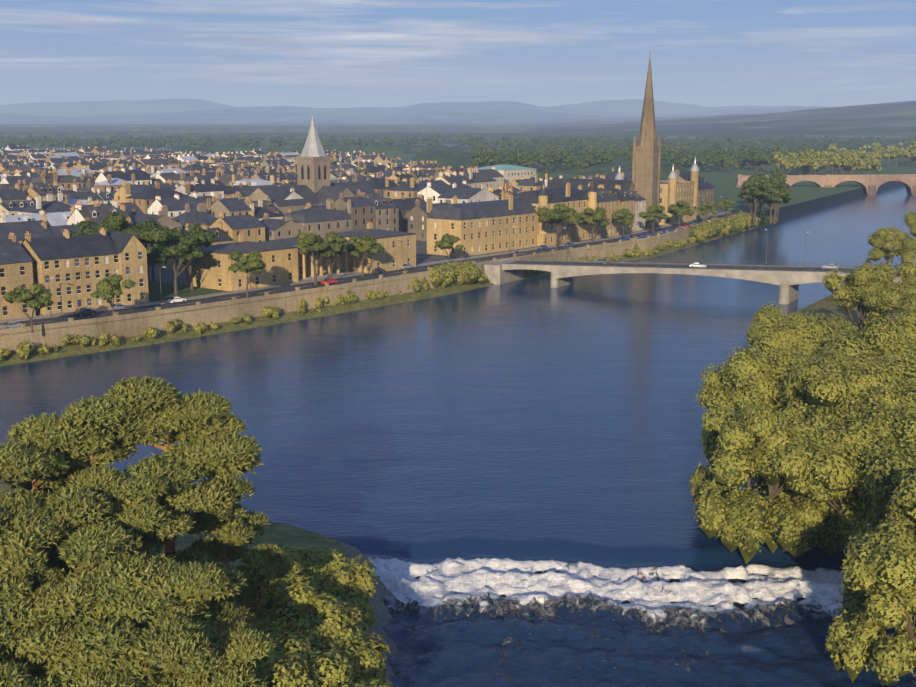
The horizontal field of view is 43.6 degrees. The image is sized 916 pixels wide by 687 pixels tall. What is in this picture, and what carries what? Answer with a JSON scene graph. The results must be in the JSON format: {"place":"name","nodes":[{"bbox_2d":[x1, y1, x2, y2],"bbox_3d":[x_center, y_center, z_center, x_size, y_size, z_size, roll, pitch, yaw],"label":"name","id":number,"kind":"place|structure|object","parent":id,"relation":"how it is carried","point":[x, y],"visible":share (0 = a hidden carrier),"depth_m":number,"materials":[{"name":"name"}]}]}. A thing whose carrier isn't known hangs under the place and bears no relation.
{"place":"outdoors","nodes":[
{"label":"outdoors","id":0,"kind":"place"},
{"bbox_2d":[0,114,389,121],"bbox_3d":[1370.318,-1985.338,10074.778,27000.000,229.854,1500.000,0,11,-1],"label":"hills","id":1,"kind":"structure","parent":0,"point":[4,117],"depth_m":10571.61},
{"bbox_2d":[0,478,397,685],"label":"riverbank","id":2,"kind":"structure","parent":0,"point":[278,534],"depth_m":122.64,"materials":[{"name":"green plant"}]},
{"bbox_2d":[0,384,296,686],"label":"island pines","id":3,"kind":"object","parent":2,"relation":"on","point":[155,433],"visible":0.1,"depth_m":85.16,"materials":[{"name":"green plant"}]},
{"bbox_2d":[0,374,306,686],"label":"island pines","id":4,"kind":"object","parent":2,"relation":"on","point":[202,625],"depth_m":79.20,"materials":[{"name":"green plant"}]},
{"bbox_2d":[234,544,392,686],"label":"island shrubs","id":5,"kind":"object","parent":2,"relation":"on","point":[341,608],"visible":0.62,"depth_m":88.27,"materials":[{"name":"green plant"}]},
{"bbox_2d":[296,115,330,192],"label":"church steeple","id":6,"kind":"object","parent":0,"point":[313,167],"depth_m":440.07,"materials":[{"name":"grey stone"}]},
{"bbox_2d":[0,98,742,116],"bbox_3d":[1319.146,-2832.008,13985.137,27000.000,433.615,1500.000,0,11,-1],"label":"hills","id":7,"kind":"structure","parent":0,"point":[85,108],"depth_m":14352.13,"materials":[{"name":"blue"}]},
{"bbox_2d":[0,209,761,326],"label":"tay street","id":8,"kind":"structure","parent":0,"point":[199,300],"depth_m":290.29,"materials":[{"name":"grey asphalt"}]},
{"bbox_2d":[0,211,747,328],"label":"cars","id":9,"kind":"object","parent":8,"relation":"on","point":[80,313],"depth_m":313.65,"materials":[{"name":"black metal"}]},
{"bbox_2d":[48,196,721,316],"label":"street lamps","id":10,"kind":"object","parent":8,"relation":"on","point":[397,240],"visible":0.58,"depth_m":301.55,"materials":[{"name":"metal"}]},
{"bbox_2d":[0,144,774,365],"bbox_3d":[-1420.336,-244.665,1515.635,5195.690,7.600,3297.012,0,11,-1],"label":"bank","id":11,"kind":"structure","parent":0,"point":[126,328],"depth_m":269.59,"materials":[{"name":"stone"}]},
{"bbox_2d":[0,233,35,319],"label":"building","id":12,"kind":"structure","parent":11,"relation":"on","point":[16,268],"depth_m":240.28,"materials":[{"name":"stone"}]},
{"bbox_2d":[5,145,31,150],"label":"houses","id":13,"kind":"structure","parent":11,"relation":"on","point":[9,148],"depth_m":1414.05,"materials":[{"name":"grey stone"}]},
{"bbox_2d":[1,147,48,152],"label":"houses","id":14,"kind":"structure","parent":11,"relation":"on","point":[30,151],"depth_m":1340.20,"materials":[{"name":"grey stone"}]},
{"bbox_2d":[0,214,57,243],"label":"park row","id":15,"kind":"object","parent":11,"relation":"on","point":[35,229],"visible":0.19,"depth_m":288.27,"materials":[{"name":"stone"}]},
{"bbox_2d":[0,148,79,152],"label":"houses","id":16,"kind":"structure","parent":11,"relation":"on","point":[1,151],"depth_m":1269.03,"materials":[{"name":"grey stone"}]},
{"bbox_2d":[0,147,116,154],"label":"houses","id":17,"kind":"structure","parent":11,"relation":"on","point":[81,151],"depth_m":1299.07,"materials":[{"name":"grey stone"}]},
{"bbox_2d":[8,146,120,155],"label":"houses","id":18,"kind":"structure","parent":11,"relation":"on","point":[95,150],"depth_m":1230.35,"materials":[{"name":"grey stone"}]},
{"bbox_2d":[1,147,146,156],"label":"houses","id":19,"kind":"structure","parent":11,"relation":"on","point":[124,150],"depth_m":1253.14,"materials":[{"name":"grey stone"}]},
{"bbox_2d":[20,228,148,314],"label":"tenement","id":20,"kind":"structure","parent":11,"relation":"on","point":[77,268],"depth_m":251.11,"materials":[{"name":"stone"}]},
{"bbox_2d":[40,216,133,235],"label":"houses","id":21,"kind":"structure","parent":11,"relation":"on","point":[59,230],"depth_m":295.79,"materials":[{"name":"stone"}]},
{"bbox_2d":[0,149,198,158],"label":"row of houses","id":22,"kind":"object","parent":11,"relation":"on","point":[75,153],"visible":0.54,"depth_m":1165.58,"materials":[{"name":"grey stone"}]},
{"bbox_2d":[0,149,215,160],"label":"row of houses","id":23,"kind":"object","parent":11,"relation":"on","point":[36,156],"visible":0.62,"depth_m":1112.38,"materials":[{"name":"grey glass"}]},
{"bbox_2d":[0,151,249,161],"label":"row of houses","id":24,"kind":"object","parent":11,"relation":"on","point":[173,154],"visible":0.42,"depth_m":1126.76,"materials":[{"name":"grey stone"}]},
{"bbox_2d":[2,149,272,162],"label":"row of houses","id":25,"kind":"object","parent":11,"relation":"on","point":[112,156],"visible":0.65,"depth_m":1044.94,"materials":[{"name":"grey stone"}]},
{"bbox_2d":[0,151,298,165],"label":"row of houses","id":26,"kind":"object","parent":11,"relation":"on","point":[49,161],"visible":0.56,"depth_m":999.43,"materials":[{"name":"slate"},{"name":"stone"},{"name":"dark glass"}]},
{"bbox_2d":[32,153,328,167],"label":"row of houses","id":27,"kind":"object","parent":11,"relation":"on","point":[190,158],"visible":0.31,"depth_m":967.48,"materials":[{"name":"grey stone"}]},
{"bbox_2d":[0,150,361,171],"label":"row of houses","id":28,"kind":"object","parent":11,"relation":"on","point":[228,158],"visible":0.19,"depth_m":925.31,"materials":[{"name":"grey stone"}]},
{"bbox_2d":[0,151,368,173],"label":"row of houses","id":29,"kind":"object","parent":11,"relation":"on","point":[144,163],"visible":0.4,"depth_m":858.98,"materials":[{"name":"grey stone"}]},
{"bbox_2d":[30,149,338,166],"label":"row of houses","id":30,"kind":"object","parent":11,"relation":"on","point":[233,158],"visible":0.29,"depth_m":1067.76,"materials":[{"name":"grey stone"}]},
{"bbox_2d":[3,153,376,174],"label":"row of houses","id":31,"kind":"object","parent":11,"relation":"on","point":[362,157],"visible":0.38,"depth_m":969.24,"materials":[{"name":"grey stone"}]},
{"bbox_2d":[0,153,387,175],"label":"row of houses","id":32,"kind":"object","parent":11,"relation":"on","point":[379,158],"visible":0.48,"depth_m":846.12,"materials":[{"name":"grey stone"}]},
{"bbox_2d":[0,158,404,180],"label":"row of houses","id":33,"kind":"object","parent":11,"relation":"on","point":[77,172],"visible":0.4,"depth_m":645.66,"materials":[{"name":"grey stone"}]},
{"bbox_2d":[0,158,404,179],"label":"row of houses","id":34,"kind":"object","parent":11,"relation":"on","point":[94,167],"visible":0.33,"depth_m":754.28,"materials":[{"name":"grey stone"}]},
{"bbox_2d":[0,159,409,183],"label":"row of houses","id":35,"kind":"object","parent":11,"relation":"on","point":[6,179],"visible":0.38,"depth_m":658.96,"materials":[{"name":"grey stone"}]},
{"bbox_2d":[35,151,374,172],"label":"row of houses","id":36,"kind":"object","parent":11,"relation":"on","point":[66,166],"visible":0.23,"depth_m":830.31,"materials":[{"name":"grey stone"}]},
{"bbox_2d":[0,167,435,205],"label":"row of houses","id":37,"kind":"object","parent":11,"relation":"on","point":[16,193],"visible":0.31,"depth_m":458.26,"materials":[{"name":"stone"}]},
{"bbox_2d":[0,160,442,191],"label":"row of houses","id":38,"kind":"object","parent":11,"relation":"on","point":[142,175],"visible":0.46,"depth_m":566.07,"materials":[{"name":"grey stone"}]},
{"bbox_2d":[0,167,451,192],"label":"row of houses","id":39,"kind":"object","parent":11,"relation":"on","point":[113,184],"visible":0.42,"depth_m":522.72,"materials":[{"name":"grey stone"}]},
{"bbox_2d":[30,161,421,189],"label":"row of houses","id":40,"kind":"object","parent":11,"relation":"on","point":[66,181],"visible":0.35,"depth_m":552.40,"materials":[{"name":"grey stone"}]},
{"bbox_2d":[0,170,464,215],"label":"row of houses","id":41,"kind":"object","parent":11,"relation":"on","point":[141,201],"visible":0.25,"depth_m":445.75,"materials":[{"name":"stone"}]},
{"bbox_2d":[23,166,467,203],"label":"row of houses","id":42,"kind":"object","parent":11,"relation":"on","point":[106,196],"visible":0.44,"depth_m":539.28,"materials":[{"name":"grey stone"}]},
{"bbox_2d":[17,166,529,216],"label":"row of houses","id":43,"kind":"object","parent":11,"relation":"on","point":[176,204],"visible":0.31,"depth_m":408.78,"materials":[{"name":"stone"}]},
{"bbox_2d":[0,166,562,225],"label":"row of houses","id":44,"kind":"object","parent":11,"relation":"on","point":[475,179],"visible":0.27,"depth_m":470.54,"materials":[{"name":"stone"}]},
{"bbox_2d":[278,185,302,199],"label":"white gable house","id":45,"kind":"structure","parent":11,"relation":"on","point":[291,194],"depth_m":426.85,"materials":[{"name":"paint"}]},
{"bbox_2d":[185,222,417,290],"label":"building","id":46,"kind":"structure","parent":11,"relation":"on","point":[285,261],"depth_m":293.65,"materials":[{"name":"stone"}]},
{"bbox_2d":[244,181,374,214],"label":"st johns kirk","id":47,"kind":"structure","parent":11,"relation":"on","point":[332,192],"depth_m":433.42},
{"bbox_2d":[67,175,592,263],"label":"buildings","id":48,"kind":"structure","parent":11,"relation":"on","point":[237,205],"depth_m":359.42,"materials":[{"name":"stone"}]},
{"bbox_2d":[0,212,765,360],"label":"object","id":49,"kind":"object","parent":11,"relation":"on","point":[436,282],"visible":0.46,"depth_m":314.60,"materials":[{"name":"green plant"}]},
{"bbox_2d":[0,210,766,360],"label":"scrub leaves","id":50,"kind":"object","parent":49,"relation":"attached to","point":[247,318],"visible":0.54,"depth_m":308.12,"materials":[{"name":"green plant"}]},
{"bbox_2d":[160,167,631,269],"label":"buildings","id":51,"kind":"structure","parent":11,"relation":"on","point":[342,213],"depth_m":369.87,"materials":[{"name":"stone"}]},
{"bbox_2d":[2,138,792,332],"bbox_3d":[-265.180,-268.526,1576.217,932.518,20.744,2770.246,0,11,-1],"label":"street trees","id":52,"kind":"object","parent":11,"relation":"on","point":[103,284],"depth_m":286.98,"materials":[{"name":"green plant"}]},
{"bbox_2d":[426,191,536,256],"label":"mansard block","id":53,"kind":"structure","parent":11,"relation":"on","point":[481,227],"depth_m":361.76,"materials":[{"name":"stone"}]},
{"bbox_2d":[479,164,535,182],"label":"concert hall","id":54,"kind":"structure","parent":11,"relation":"on","point":[509,172],"depth_m":797.02,"materials":[{"name":"white glass"}]},
{"bbox_2d":[512,178,597,245],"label":"corner block","id":55,"kind":"structure","parent":11,"relation":"on","point":[578,200],"depth_m":392.80,"materials":[{"name":"stone"}]},
{"bbox_2d":[549,178,634,190],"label":"building","id":56,"kind":"structure","parent":11,"relation":"on","point":[557,183],"depth_m":454.35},
{"bbox_2d":[578,184,619,238],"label":"terrace","id":57,"kind":"structure","parent":11,"relation":"on","point":[608,200],"depth_m":415.15,"materials":[{"name":"stone"}]},
{"bbox_2d":[580,172,627,179],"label":"building","id":58,"kind":"structure","parent":11,"relation":"on","point":[609,178],"depth_m":492.72,"materials":[{"name":"stone"}]},
{"bbox_2d":[615,185,645,230],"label":"building","id":59,"kind":"structure","parent":11,"relation":"on","point":[640,206],"depth_m":442.43,"materials":[{"name":"paint"}]},
{"bbox_2d":[615,157,698,224],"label":"council block","id":60,"kind":"structure","parent":11,"relation":"on","point":[673,190],"depth_m":472.05,"materials":[{"name":"stone"}]},
{"bbox_2d":[666,170,713,218],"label":"building","id":61,"kind":"structure","parent":11,"relation":"on","point":[705,190],"depth_m":500.56,"materials":[{"name":"stone"}]},
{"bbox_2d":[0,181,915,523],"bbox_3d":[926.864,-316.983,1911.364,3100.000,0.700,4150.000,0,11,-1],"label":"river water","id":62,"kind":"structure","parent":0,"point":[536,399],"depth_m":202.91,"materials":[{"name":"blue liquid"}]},
{"bbox_2d":[0,101,915,143],"bbox_3d":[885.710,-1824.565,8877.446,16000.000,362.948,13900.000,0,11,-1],"label":"hills","id":63,"kind":"structure","parent":0,"point":[887,120],"depth_m":7882.84,"materials":[{"name":"green plant"}]},
{"bbox_2d":[0,131,161,138],"bbox_3d":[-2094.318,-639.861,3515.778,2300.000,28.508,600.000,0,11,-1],"label":"woodland","id":64,"kind":"object","parent":63,"relation":"on","point":[86,135],"visible":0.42,"depth_m":3278.68,"materials":[{"name":"green plant"}]},
{"bbox_2d":[0,137,298,146],"bbox_3d":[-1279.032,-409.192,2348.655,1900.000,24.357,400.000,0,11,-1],"label":"woodland","id":65,"kind":"object","parent":63,"relation":"on","point":[85,140],"visible":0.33,"depth_m":2216.83,"materials":[{"name":"green plant"}]},
{"bbox_2d":[0,126,485,131],"bbox_3d":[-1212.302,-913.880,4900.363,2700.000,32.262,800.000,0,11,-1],"label":"woodland","id":66,"kind":"object","parent":63,"relation":"on","point":[295,129],"visible":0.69,"depth_m":4607.97,"materials":[{"name":"green plant"}]},
{"bbox_2d":[0,124,550,126],"bbox_3d":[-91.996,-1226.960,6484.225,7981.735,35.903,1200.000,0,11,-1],"label":"woodland","id":67,"kind":"object","parent":63,"relation":"on","point":[237,125],"visible":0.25,"depth_m":6310.08,"materials":[{"name":"green plant"}]},
{"bbox_2d":[142,125,575,129],"bbox_3d":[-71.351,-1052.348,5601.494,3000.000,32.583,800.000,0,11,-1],"label":"woodland","id":68,"kind":"object","parent":63,"relation":"on","point":[490,127],"visible":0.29,"depth_m":5494.90,"materials":[{"name":"green plant"}]},
{"bbox_2d":[143,132,678,139],"bbox_3d":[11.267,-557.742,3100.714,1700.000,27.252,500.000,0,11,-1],"label":"woodland","id":69,"kind":"object","parent":63,"relation":"on","point":[350,136],"visible":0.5,"depth_m":2929.94,"materials":[{"name":"green plant"}]},
{"bbox_2d":[513,137,913,146],"bbox_3d":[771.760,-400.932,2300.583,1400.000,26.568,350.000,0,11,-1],"label":"woodland","id":70,"kind":"object","parent":63,"relation":"on","point":[761,139],"visible":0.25,"depth_m":2262.39,"materials":[{"name":"green plant"}]},
{"bbox_2d":[0,131,915,172],"bbox_3d":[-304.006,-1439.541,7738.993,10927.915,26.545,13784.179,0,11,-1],"label":"trees","id":71,"kind":"object","parent":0,"point":[518,153],"depth_m":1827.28,"materials":[{"name":"green plant"}]},
{"bbox_2d":[0,0,915,107],"label":"sky","id":72,"kind":"structure","parent":0,"point":[237,53],"materials":[{"name":"blue"}]},
{"bbox_2d":[148,145,915,301],"bbox_3d":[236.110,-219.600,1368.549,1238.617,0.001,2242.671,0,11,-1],"label":"park lawn ground","id":73,"kind":"structure","parent":0,"point":[724,183],"depth_m":804.27,"materials":[{"name":"green plant"}]},
{"bbox_2d":[773,139,915,174],"bbox_3d":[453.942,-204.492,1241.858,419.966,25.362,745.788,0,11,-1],"label":"trees","id":74,"kind":"object","parent":73,"relation":"on","point":[835,156],"depth_m":976.47,"materials":[{"name":"green plant"}]},
{"bbox_2d":[410,148,687,179],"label":"woodland","id":75,"kind":"object","parent":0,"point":[450,158],"visible":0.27,"depth_m":1046.39,"materials":[{"name":"green plant"}]},
{"bbox_2d":[598,185,635,234],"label":"terrace","id":76,"kind":"structure","parent":0,"point":[627,201],"depth_m":431.51,"materials":[{"name":"stone"}]},
{"bbox_2d":[413,571,842,632],"bbox_3d":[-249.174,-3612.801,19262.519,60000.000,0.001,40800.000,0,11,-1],"label":"rocks","id":77,"kind":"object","parent":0,"point":[737,604],"depth_m":118.05,"materials":[{"name":"grey stone"}]},
{"bbox_2d":[149,148,351,153],"bbox_3d":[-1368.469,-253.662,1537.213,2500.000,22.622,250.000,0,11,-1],"label":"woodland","id":78,"kind":"object","parent":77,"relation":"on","point":[189,150],"depth_m":1623.08,"materials":[{"name":"green plant"}]},
{"bbox_2d":[0,144,622,153],"bbox_3d":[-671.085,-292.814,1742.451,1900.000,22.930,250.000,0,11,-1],"label":"woodland","id":79,"kind":"object","parent":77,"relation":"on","point":[379,149],"visible":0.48,"depth_m":1662.41,"materials":[{"name":"green plant"}]},
{"bbox_2d":[288,522,915,686],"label":"weir","id":80,"kind":"object","parent":77,"relation":"on","point":[575,623],"visible":0.52,"depth_m":110.62,"materials":[{"name":"blue liquid"}]},
{"bbox_2d":[484,227,901,303],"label":"road bridge","id":81,"kind":"structure","parent":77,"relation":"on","point":[788,280],"depth_m":310.21,"materials":[{"name":"concrete"}]},
{"bbox_2d":[593,259,838,268],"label":"cars","id":82,"kind":"object","parent":81,"relation":"on","point":[828,266],"visible":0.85,"depth_m":306.58,"materials":[{"name":"white metal"}]},
{"bbox_2d":[682,164,745,166],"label":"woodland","id":83,"kind":"object","parent":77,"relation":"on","point":[716,165],"visible":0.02,"depth_m":1134.70,"materials":[{"name":"green plant"}]},
{"bbox_2d":[624,140,915,152],"bbox_3d":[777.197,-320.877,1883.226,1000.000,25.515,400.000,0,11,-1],"label":"woodland","id":84,"kind":"object","parent":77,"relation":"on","point":[787,144],"visible":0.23,"depth_m":1846.95,"materials":[{"name":"green plant"}]},
{"bbox_2d":[736,174,915,195],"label":"arch bridge","id":85,"kind":"structure","parent":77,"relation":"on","point":[869,184],"depth_m":753.92,"materials":[{"name":"stone"}]},
{"bbox_2d":[814,144,909,153],"bbox_3d":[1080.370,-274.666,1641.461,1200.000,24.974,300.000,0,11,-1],"label":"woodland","id":86,"kind":"object","parent":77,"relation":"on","point":[847,146],"visible":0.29,"depth_m":1602.73,"materials":[{"name":"green plant"}]},
{"bbox_2d":[632,58,660,228],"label":"church spire","id":87,"kind":"structure","parent":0,"point":[646,170],"depth_m":446.21,"materials":[{"name":"brown stone"}]},
{"bbox_2d":[758,282,898,353],"bbox_3d":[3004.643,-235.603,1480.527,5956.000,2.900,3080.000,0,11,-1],"label":"bank","id":88,"kind":"structure","parent":0,"point":[825,304],"depth_m":274.36,"materials":[{"name":"green plant"}]},
{"bbox_2d":[689,210,915,684],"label":"bank trees","id":89,"kind":"object","parent":88,"relation":"on","point":[870,574],"depth_m":120.42,"materials":[{"name":"green plant"}]}
]}

